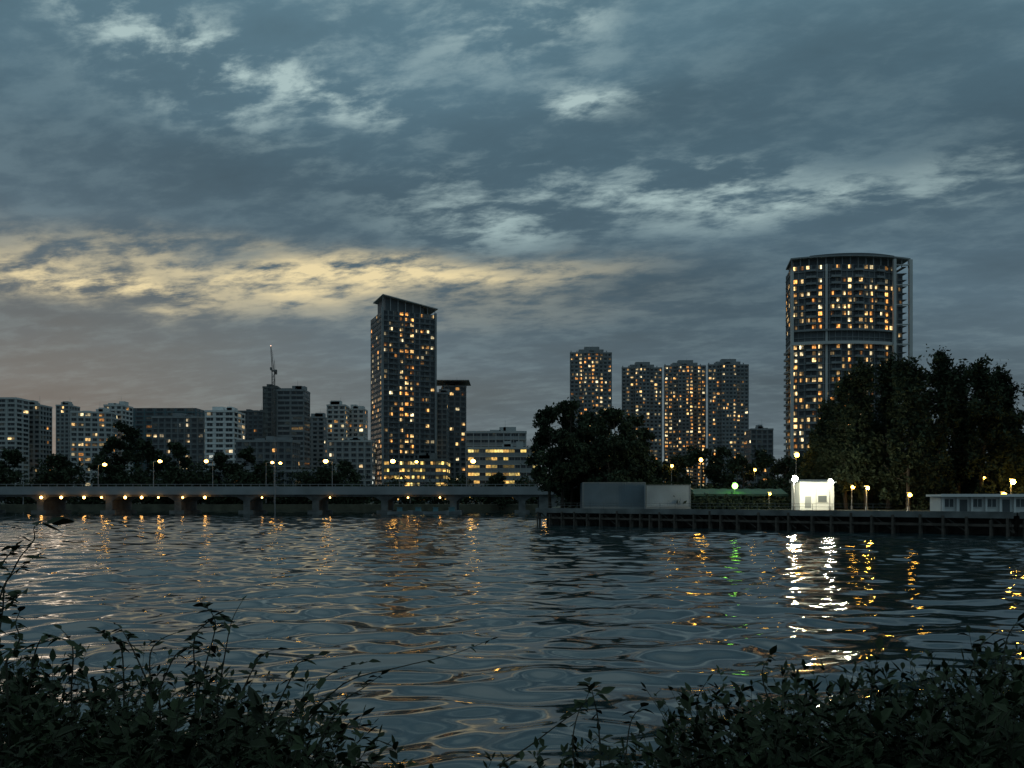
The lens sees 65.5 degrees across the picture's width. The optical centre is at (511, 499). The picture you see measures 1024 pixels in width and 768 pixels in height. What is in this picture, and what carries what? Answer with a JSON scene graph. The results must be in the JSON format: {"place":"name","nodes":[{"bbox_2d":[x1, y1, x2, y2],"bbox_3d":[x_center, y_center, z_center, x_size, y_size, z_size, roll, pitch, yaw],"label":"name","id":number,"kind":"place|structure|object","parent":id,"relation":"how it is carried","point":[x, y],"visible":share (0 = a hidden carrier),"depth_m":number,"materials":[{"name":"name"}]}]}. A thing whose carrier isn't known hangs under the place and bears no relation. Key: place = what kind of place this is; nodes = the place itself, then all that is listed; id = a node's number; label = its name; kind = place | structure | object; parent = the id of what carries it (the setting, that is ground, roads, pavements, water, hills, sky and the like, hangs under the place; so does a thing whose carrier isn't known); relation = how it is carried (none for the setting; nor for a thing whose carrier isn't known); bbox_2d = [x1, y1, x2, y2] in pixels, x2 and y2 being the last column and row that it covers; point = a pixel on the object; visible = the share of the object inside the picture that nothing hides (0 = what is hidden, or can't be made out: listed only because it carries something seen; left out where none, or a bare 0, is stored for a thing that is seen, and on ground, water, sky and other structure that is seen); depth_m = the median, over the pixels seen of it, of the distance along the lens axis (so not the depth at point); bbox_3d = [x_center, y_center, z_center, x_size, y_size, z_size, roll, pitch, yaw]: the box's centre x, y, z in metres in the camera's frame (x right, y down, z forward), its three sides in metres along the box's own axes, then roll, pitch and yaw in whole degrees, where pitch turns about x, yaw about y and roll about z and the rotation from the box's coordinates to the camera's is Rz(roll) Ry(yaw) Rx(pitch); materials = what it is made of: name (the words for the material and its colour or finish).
{"place":"outdoors","nodes":[
{"label":"outdoors","id":0,"kind":"place"},
{"bbox_2d":[1,502,929,510],"bbox_3d":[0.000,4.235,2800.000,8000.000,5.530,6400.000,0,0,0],"label":"ground","id":1,"kind":"structure","parent":0,"point":[376,507],"depth_m":303.79,"materials":[{"name":"grey concrete"}]},
{"bbox_2d":[0,447,26,503],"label":"tree","id":2,"kind":"object","parent":1,"relation":"on","point":[14,456],"visible":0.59,"depth_m":318.83,"materials":[{"name":"green plant"}]},
{"bbox_2d":[0,397,29,502],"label":"apartment block","id":3,"kind":"structure","parent":1,"relation":"on","point":[14,422],"depth_m":520.17,"materials":[{"name":"grey concrete"}]},
{"bbox_2d":[0,399,27,499],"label":"windows","id":4,"kind":"structure","parent":3,"relation":"in","point":[1,400],"depth_m":521.42,"materials":[{"name":"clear glass"}]},
{"bbox_2d":[4,606,27,756],"bbox_3d":[-2.118,1.178,3.411,0.109,1.458,0.111,0,0,0],"label":"wild sprig","id":5,"kind":"object","parent":1,"relation":"on","point":[19,635],"visible":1,"depth_m":3.39,"materials":[{"name":"green plant"}]},
{"bbox_2d":[0,517,73,623],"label":"wild sprig","id":6,"kind":"object","parent":1,"relation":"on","point":[53,521],"visible":0.99,"depth_m":3.22,"materials":[{"name":"green plant"}]},
{"bbox_2d":[29,400,52,483],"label":"apartment block","id":7,"kind":"structure","parent":1,"relation":"on","point":[40,431],"depth_m":540.00,"materials":[{"name":"grey concrete"}]},
{"bbox_2d":[29,406,50,480],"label":"windows","id":8,"kind":"structure","parent":7,"relation":"in","point":[30,407],"depth_m":539.94,"materials":[{"name":"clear glass"}]},
{"bbox_2d":[18,633,81,756],"bbox_3d":[-2.029,1.260,3.475,0.268,1.358,0.110,0,0,0],"label":"wild sprig","id":9,"kind":"object","parent":1,"relation":"on","point":[45,636],"visible":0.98,"depth_m":3.48,"materials":[{"name":"green plant"}]},
{"bbox_2d":[37,453,79,486],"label":"tree","id":10,"kind":"object","parent":1,"relation":"on","point":[56,459],"visible":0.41,"depth_m":312.31,"materials":[{"name":"green plant"}]},
{"bbox_2d":[56,401,79,460],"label":"apartment block","id":11,"kind":"structure","parent":1,"relation":"on","point":[64,409],"depth_m":640.00,"materials":[{"name":"grey concrete"}]},
{"bbox_2d":[70,408,117,500],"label":"apartment block","id":12,"kind":"structure","parent":1,"relation":"on","point":[91,432],"depth_m":539.86,"materials":[{"name":"grey concrete"}]},
{"bbox_2d":[72,413,115,485],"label":"windows","id":13,"kind":"structure","parent":12,"relation":"in","point":[73,414],"depth_m":539.68,"materials":[{"name":"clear glass"}]},
{"bbox_2d":[87,435,127,486],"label":"tree","id":14,"kind":"object","parent":1,"relation":"on","point":[111,443],"visible":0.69,"depth_m":315.85,"materials":[{"name":"green plant"}]},
{"bbox_2d":[87,627,133,767],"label":"wild sprig","id":15,"kind":"object","parent":1,"relation":"on","point":[106,634],"visible":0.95,"depth_m":3.72,"materials":[{"name":"green plant"}]},
{"bbox_2d":[103,401,132,473],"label":"apartment block","id":16,"kind":"structure","parent":1,"relation":"on","point":[123,410],"depth_m":562.89,"materials":[{"name":"grey concrete"}]},
{"bbox_2d":[95,420,144,482],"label":"tree","id":17,"kind":"object","parent":1,"relation":"on","point":[131,436],"visible":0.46,"depth_m":330.95,"materials":[{"name":"green plant"}]},
{"bbox_2d":[119,440,165,503],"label":"tree","id":18,"kind":"object","parent":1,"relation":"on","point":[147,448],"visible":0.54,"depth_m":321.74,"materials":[{"name":"green plant"}]},
{"bbox_2d":[133,408,204,476],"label":"industrial block","id":19,"kind":"structure","parent":1,"relation":"on","point":[142,418],"depth_m":620.00,"materials":[{"name":"grey concrete"}]},
{"bbox_2d":[151,441,191,499],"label":"tree","id":20,"kind":"object","parent":1,"relation":"on","point":[179,450],"visible":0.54,"depth_m":323.26,"materials":[{"name":"green plant"}]},
{"bbox_2d":[152,418,204,469],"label":"building","id":21,"kind":"structure","parent":1,"relation":"on","point":[184,438],"depth_m":500.00,"materials":[{"name":"grey concrete"}]},
{"bbox_2d":[153,418,202,468],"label":"windows","id":22,"kind":"structure","parent":21,"relation":"attached to","point":[180,430],"depth_m":499.94,"materials":[{"name":"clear glass"}]},
{"bbox_2d":[190,602,225,748],"bbox_3d":[-1.463,1.259,3.819,0.176,1.553,0.106,0,0,-40],"label":"wild sprig","id":23,"kind":"object","parent":1,"relation":"on","point":[206,605],"visible":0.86,"depth_m":3.83,"materials":[{"name":"green plant"}]},
{"bbox_2d":[184,614,233,749],"bbox_3d":[-1.455,1.293,3.819,0.246,1.487,0.123,0,0,0],"label":"wild sprig","id":24,"kind":"object","parent":1,"relation":"on","point":[212,622],"visible":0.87,"depth_m":3.82,"materials":[{"name":"green plant"}]},
{"bbox_2d":[0,635,418,767],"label":"riverside bush","id":25,"kind":"object","parent":1,"relation":"on","point":[43,709],"visible":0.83,"depth_m":3.33,"materials":[{"name":"green plant"}]},
{"bbox_2d":[208,452,231,486],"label":"tree","id":26,"kind":"object","parent":1,"relation":"on","point":[220,459],"visible":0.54,"depth_m":319.80,"materials":[{"name":"green plant"}]},
{"bbox_2d":[205,412,244,469],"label":"walls","id":27,"kind":"structure","parent":1,"relation":"on","point":[214,432],"depth_m":490.00,"materials":[{"name":"white paint"}]},
{"bbox_2d":[206,412,243,468],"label":"windows","id":28,"kind":"structure","parent":27,"relation":"attached to","point":[220,435],"depth_m":489.94,"materials":[{"name":"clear glass"}]},
{"bbox_2d":[227,445,259,503],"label":"tree","id":29,"kind":"object","parent":1,"relation":"on","point":[247,455],"visible":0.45,"depth_m":317.81,"materials":[{"name":"green plant"}]},
{"bbox_2d":[150,463,336,503],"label":"shophouse row","id":30,"kind":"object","parent":1,"relation":"on","point":[285,476],"visible":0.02,"depth_m":359.94,"materials":[{"name":"grey concrete"}]},
{"bbox_2d":[238,409,262,439],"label":"industrial block","id":31,"kind":"structure","parent":1,"relation":"on","point":[253,424],"depth_m":600.00,"materials":[{"name":"grey concrete"}]},
{"bbox_2d":[235,442,299,469],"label":"walls","id":32,"kind":"structure","parent":1,"relation":"on","point":[277,454],"depth_m":430.00,"materials":[{"name":"grey concrete"}]},
{"bbox_2d":[237,442,299,469],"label":"windows","id":33,"kind":"structure","parent":32,"relation":"attached to","point":[273,450],"depth_m":429.94,"materials":[{"name":"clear glass"}]},
{"bbox_2d":[0,456,542,503],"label":"distant tree mass","id":34,"kind":"object","parent":1,"relation":"on","point":[170,475],"visible":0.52,"depth_m":312.45,"materials":[{"name":"green plant"}]},
{"bbox_2d":[262,384,280,437],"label":"unfinished tower","id":35,"kind":"structure","parent":1,"relation":"on","point":[267,410],"depth_m":524.00,"materials":[{"name":"concrete"}]},
{"bbox_2d":[0,484,564,513],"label":"road bridge","id":36,"kind":"structure","parent":1,"relation":"on","point":[48,499],"depth_m":236.00,"materials":[{"name":"grey concrete"}]},
{"bbox_2d":[276,386,309,469],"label":"unfinished tower","id":37,"kind":"structure","parent":1,"relation":"on","point":[293,412],"depth_m":520.00,"materials":[{"name":"grey concrete"}]},
{"bbox_2d":[278,391,309,469],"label":"windows","id":38,"kind":"structure","parent":37,"relation":"in","point":[279,392],"depth_m":519.89,"materials":[{"name":"black glass"}]},
{"bbox_2d":[310,413,326,469],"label":"apartment block","id":39,"kind":"structure","parent":1,"relation":"on","point":[318,436],"depth_m":600.00,"materials":[{"name":"grey concrete"}]},
{"bbox_2d":[326,401,349,465],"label":"apartment block","id":40,"kind":"structure","parent":1,"relation":"on","point":[337,420],"depth_m":560.00,"materials":[{"name":"grey concrete"}]},
{"bbox_2d":[327,442,376,502],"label":"building","id":41,"kind":"structure","parent":1,"relation":"on","point":[357,446],"depth_m":470.00,"materials":[{"name":"grey concrete"}]},
{"bbox_2d":[329,442,372,500],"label":"windows","id":42,"kind":"structure","parent":41,"relation":"attached to","point":[354,455],"depth_m":469.94,"materials":[{"name":"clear glass"}]},
{"bbox_2d":[349,405,367,439],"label":"apartment block","id":43,"kind":"structure","parent":1,"relation":"on","point":[358,421],"depth_m":575.00,"materials":[{"name":"grey concrete"}]},
{"bbox_2d":[370,294,437,499],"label":"residential tower","id":44,"kind":"structure","parent":1,"relation":"on","point":[403,375],"depth_m":487.20,"materials":[{"name":"grey concrete"}]},
{"bbox_2d":[371,311,433,484],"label":"windows","id":45,"kind":"structure","parent":44,"relation":"in","point":[390,312],"depth_m":487.20,"materials":[{"name":"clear glass"}]},
{"bbox_2d":[383,453,450,503],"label":"multi storey car park","id":46,"kind":"structure","parent":1,"relation":"on","point":[428,466],"depth_m":370.00,"materials":[{"name":"grey concrete"}]},
{"bbox_2d":[384,462,449,499],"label":"windows","id":47,"kind":"structure","parent":46,"relation":"in","point":[385,463],"depth_m":369.92,"materials":[{"name":"yellow glass"}]},
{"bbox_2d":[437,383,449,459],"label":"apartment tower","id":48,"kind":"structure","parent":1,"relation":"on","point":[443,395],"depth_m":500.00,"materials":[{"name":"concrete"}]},
{"bbox_2d":[437,380,470,499],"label":"apartment tower","id":49,"kind":"structure","parent":1,"relation":"on","point":[457,424],"depth_m":520.38,"materials":[{"name":"grey concrete"}]},
{"bbox_2d":[445,387,464,499],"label":"windows","id":50,"kind":"structure","parent":49,"relation":"in","point":[457,388],"depth_m":520.27,"materials":[{"name":"black glass"}]},
{"bbox_2d":[465,433,526,477],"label":"building","id":51,"kind":"structure","parent":1,"relation":"on","point":[495,438],"depth_m":425.00,"materials":[{"name":"grey concrete"}]},
{"bbox_2d":[483,471,512,509],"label":"tree","id":52,"kind":"object","parent":1,"relation":"on","point":[498,479],"visible":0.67,"depth_m":297.62,"materials":[{"name":"green plant"}]},
{"bbox_2d":[467,449,537,502],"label":"building","id":53,"kind":"structure","parent":1,"relation":"on","point":[485,462],"depth_m":400.00,"materials":[{"name":"grey concrete"}]},
{"bbox_2d":[468,450,534,497],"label":"windows","id":54,"kind":"structure","parent":53,"relation":"attached to","point":[497,466],"depth_m":399.94,"materials":[{"name":"yellow glass"}]},
{"bbox_2d":[1,666,1023,767],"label":"riverside bush","id":55,"kind":"object","parent":1,"relation":"on","point":[878,720],"visible":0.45,"depth_m":3.31,"materials":[{"name":"green plant"}]},
{"bbox_2d":[520,405,558,507],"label":"rain tree","id":56,"kind":"object","parent":1,"relation":"on","point":[545,417],"visible":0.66,"depth_m":157.41,"materials":[{"name":"green plant"}]},
{"bbox_2d":[378,711,717,767],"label":"bank weed","id":57,"kind":"object","parent":1,"relation":"on","point":[562,764],"visible":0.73,"depth_m":3.79,"materials":[{"name":"green plant"}]},
{"bbox_2d":[534,428,591,507],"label":"rain tree","id":58,"kind":"object","parent":1,"relation":"on","point":[565,440],"visible":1,"depth_m":143.94,"materials":[{"name":"green plant"}]},
{"bbox_2d":[546,395,603,507],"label":"rain tree","id":59,"kind":"object","parent":1,"relation":"on","point":[565,409],"visible":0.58,"depth_m":148.59,"materials":[{"name":"green plant"}]},
{"bbox_2d":[549,424,606,503],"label":"rain tree","id":60,"kind":"object","parent":1,"relation":"on","point":[576,493],"visible":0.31,"depth_m":148.85,"materials":[{"name":"green plant"}]},
{"bbox_2d":[560,686,614,767],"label":"wild sprig","id":61,"kind":"object","parent":1,"relation":"on","point":[604,690],"visible":0.99,"depth_m":3.60,"materials":[{"name":"green plant"}]},
{"bbox_2d":[570,347,611,483],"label":"condominium tower","id":62,"kind":"structure","parent":1,"relation":"on","point":[590,378],"depth_m":642.70,"materials":[{"name":"grey concrete"}]},
{"bbox_2d":[571,353,610,460],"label":"windows","id":63,"kind":"structure","parent":62,"relation":"in","point":[584,353],"depth_m":642.92,"materials":[{"name":"black glass"}]},
{"bbox_2d":[571,436,639,492],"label":"rain tree","id":64,"kind":"object","parent":1,"relation":"on","point":[617,470],"visible":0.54,"depth_m":145.49,"materials":[{"name":"green plant"}]},
{"bbox_2d":[580,482,645,508],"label":"site cabin","id":65,"kind":"object","parent":1,"relation":"on","point":[619,495],"visible":0.94,"depth_m":139.94,"materials":[{"name":"blue metal"}]},
{"bbox_2d":[591,406,645,481],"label":"rain tree","id":66,"kind":"object","parent":1,"relation":"on","point":[611,417],"visible":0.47,"depth_m":149.30,"materials":[{"name":"green plant"}]},
{"bbox_2d":[619,442,657,484],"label":"rain tree","id":67,"kind":"object","parent":1,"relation":"on","point":[645,475],"visible":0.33,"depth_m":149.32,"materials":[{"name":"green plant"}]},
{"bbox_2d":[618,412,661,484],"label":"rain tree","id":68,"kind":"object","parent":1,"relation":"on","point":[639,421],"visible":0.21,"depth_m":156.72,"materials":[{"name":"green plant"}]},
{"bbox_2d":[622,362,661,465],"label":"condominium tower","id":69,"kind":"structure","parent":1,"relation":"on","point":[641,388],"depth_m":672.94,"materials":[{"name":"grey concrete"}]},
{"bbox_2d":[623,368,660,465],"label":"windows","id":70,"kind":"structure","parent":69,"relation":"in","point":[636,368],"depth_m":672.95,"materials":[{"name":"black glass"}]},
{"bbox_2d":[644,485,690,508],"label":"shipping container","id":71,"kind":"object","parent":1,"relation":"on","point":[658,496],"visible":0.93,"depth_m":137.94,"materials":[{"name":"metal"}]},
{"bbox_2d":[660,453,692,484],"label":"street tree","id":72,"kind":"object","parent":1,"relation":"on","point":[679,463],"visible":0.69,"depth_m":183.67,"materials":[{"name":"green plant"}]},
{"bbox_2d":[664,360,705,488],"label":"condominium tower","id":73,"kind":"structure","parent":1,"relation":"on","point":[684,404],"depth_m":692.70,"materials":[{"name":"grey concrete"}]},
{"bbox_2d":[665,366,704,488],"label":"windows","id":74,"kind":"structure","parent":73,"relation":"in","point":[679,366],"depth_m":692.96,"materials":[{"name":"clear glass"}]},
{"bbox_2d":[679,445,728,488],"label":"street tree","id":75,"kind":"object","parent":1,"relation":"on","point":[695,455],"visible":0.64,"depth_m":199.87,"materials":[{"name":"green plant"}]},
{"bbox_2d":[703,446,734,487],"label":"street tree","id":76,"kind":"object","parent":1,"relation":"on","point":[724,451],"visible":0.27,"depth_m":202.94,"materials":[{"name":"green plant"}]},
{"bbox_2d":[708,359,748,488],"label":"condominium tower","id":77,"kind":"structure","parent":1,"relation":"on","point":[728,402],"depth_m":667.70,"materials":[{"name":"grey concrete"}]},
{"bbox_2d":[709,365,747,487],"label":"windows","id":78,"kind":"structure","parent":77,"relation":"in","point":[723,365],"depth_m":667.88,"materials":[{"name":"black glass"}]},
{"bbox_2d":[715,453,755,488],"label":"street tree","id":79,"kind":"object","parent":1,"relation":"on","point":[736,464],"visible":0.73,"depth_m":189.48,"materials":[{"name":"green plant"}]},
{"bbox_2d":[691,488,787,507],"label":"marquee tent","id":80,"kind":"object","parent":1,"relation":"on","point":[751,493],"visible":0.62,"depth_m":151.96,"materials":[{"name":"green fabric"}]},
{"bbox_2d":[744,425,773,488],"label":"apartment block","id":81,"kind":"structure","parent":1,"relation":"on","point":[758,436],"depth_m":560.00,"materials":[{"name":"grey concrete"}]},
{"bbox_2d":[740,446,789,490],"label":"street tree","id":82,"kind":"object","parent":1,"relation":"on","point":[763,459],"visible":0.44,"depth_m":198.98,"materials":[{"name":"green plant"}]},
{"bbox_2d":[552,474,990,509],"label":"shrub mass","id":83,"kind":"object","parent":1,"relation":"on","point":[783,502],"visible":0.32,"depth_m":142.32,"materials":[{"name":"green plant"}]},
{"bbox_2d":[535,503,1023,535],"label":"quay pier","id":84,"kind":"structure","parent":1,"relation":"on","point":[976,522],"depth_m":103.93,"materials":[{"name":"concrete"}]},
{"bbox_2d":[789,480,835,509],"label":"white shed","id":85,"kind":"structure","parent":84,"relation":"on","point":[809,493],"depth_m":130.00,"materials":[{"name":"paint"}]},
{"bbox_2d":[926,494,1023,511],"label":"riverside pavilion","id":86,"kind":"structure","parent":84,"relation":"on","point":[983,502],"depth_m":97.27,"materials":[{"name":"white paint"}]},
{"bbox_2d":[764,455,800,502],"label":"street tree","id":87,"kind":"object","parent":1,"relation":"on","point":[780,465],"visible":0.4,"depth_m":190.23,"materials":[{"name":"green plant"}]},
{"bbox_2d":[570,625,1023,767],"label":"riverside bush","id":88,"kind":"object","parent":1,"relation":"on","point":[1001,713],"visible":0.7,"depth_m":3.33,"materials":[{"name":"green plant"}]},
{"bbox_2d":[796,430,837,489],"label":"casuarina tree","id":89,"kind":"object","parent":1,"relation":"on","point":[809,454],"visible":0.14,"depth_m":151.84,"materials":[{"name":"green plant"}]},
{"bbox_2d":[807,395,842,492],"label":"casuarina tree","id":90,"kind":"object","parent":1,"relation":"on","point":[822,425],"visible":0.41,"depth_m":145.03,"materials":[{"name":"green plant"}]},
{"bbox_2d":[809,368,874,509],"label":"casuarina tree","id":91,"kind":"object","parent":1,"relation":"on","point":[842,441],"visible":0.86,"depth_m":137.24,"materials":[{"name":"green plant"}]},
{"bbox_2d":[784,253,912,470],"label":"curved condominium tower","id":92,"kind":"structure","parent":1,"relation":"on","point":[844,311],"depth_m":401.62,"materials":[{"name":"grey concrete"}]},
{"bbox_2d":[786,265,900,467],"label":"windows","id":93,"kind":"structure","parent":92,"relation":"in","point":[820,266],"depth_m":401.84,"materials":[{"name":"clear glass"}]},
{"bbox_2d":[841,357,895,509],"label":"casuarina tree","id":94,"kind":"object","parent":1,"relation":"on","point":[862,376],"visible":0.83,"depth_m":134.95,"materials":[{"name":"green plant"}]},
{"bbox_2d":[868,352,906,509],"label":"casuarina tree","id":95,"kind":"object","parent":1,"relation":"on","point":[888,412],"visible":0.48,"depth_m":137.66,"materials":[{"name":"green plant"}]},
{"bbox_2d":[878,350,953,509],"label":"casuarina tree","id":96,"kind":"object","parent":1,"relation":"on","point":[909,418],"visible":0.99,"depth_m":125.51,"materials":[{"name":"green plant"}]},
{"bbox_2d":[919,344,968,497],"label":"casuarina tree","id":97,"kind":"object","parent":1,"relation":"on","point":[942,372],"visible":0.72,"depth_m":129.08,"materials":[{"name":"green plant"}]},
{"bbox_2d":[929,358,980,501],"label":"casuarina tree","id":98,"kind":"object","parent":1,"relation":"on","point":[961,476],"visible":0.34,"depth_m":135.12,"materials":[{"name":"green plant"}]},
{"bbox_2d":[952,354,1019,493],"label":"casuarina tree","id":99,"kind":"object","parent":1,"relation":"on","point":[982,410],"visible":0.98,"depth_m":126.69,"materials":[{"name":"green plant"}]},
{"bbox_2d":[969,359,1023,492],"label":"casuarina tree","id":100,"kind":"object","parent":1,"relation":"on","point":[1008,390],"visible":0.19,"depth_m":132.22,"materials":[{"name":"green plant"}]},
{"bbox_2d":[986,404,1023,493],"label":"casuarina tree","id":101,"kind":"object","parent":1,"relation":"on","point":[1014,469],"visible":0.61,"depth_m":126.75,"materials":[{"name":"green plant"}]},
{"bbox_2d":[0,510,1023,767],"bbox_3d":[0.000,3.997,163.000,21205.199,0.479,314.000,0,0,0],"label":"water","id":102,"kind":"structure","parent":0,"point":[560,612],"depth_m":28.80,"materials":[{"name":"blue liquid"}]},
{"bbox_2d":[0,0,1023,486],"label":"sky","id":103,"kind":"structure","parent":0,"point":[190,189],"materials":[{"name":"blue"}]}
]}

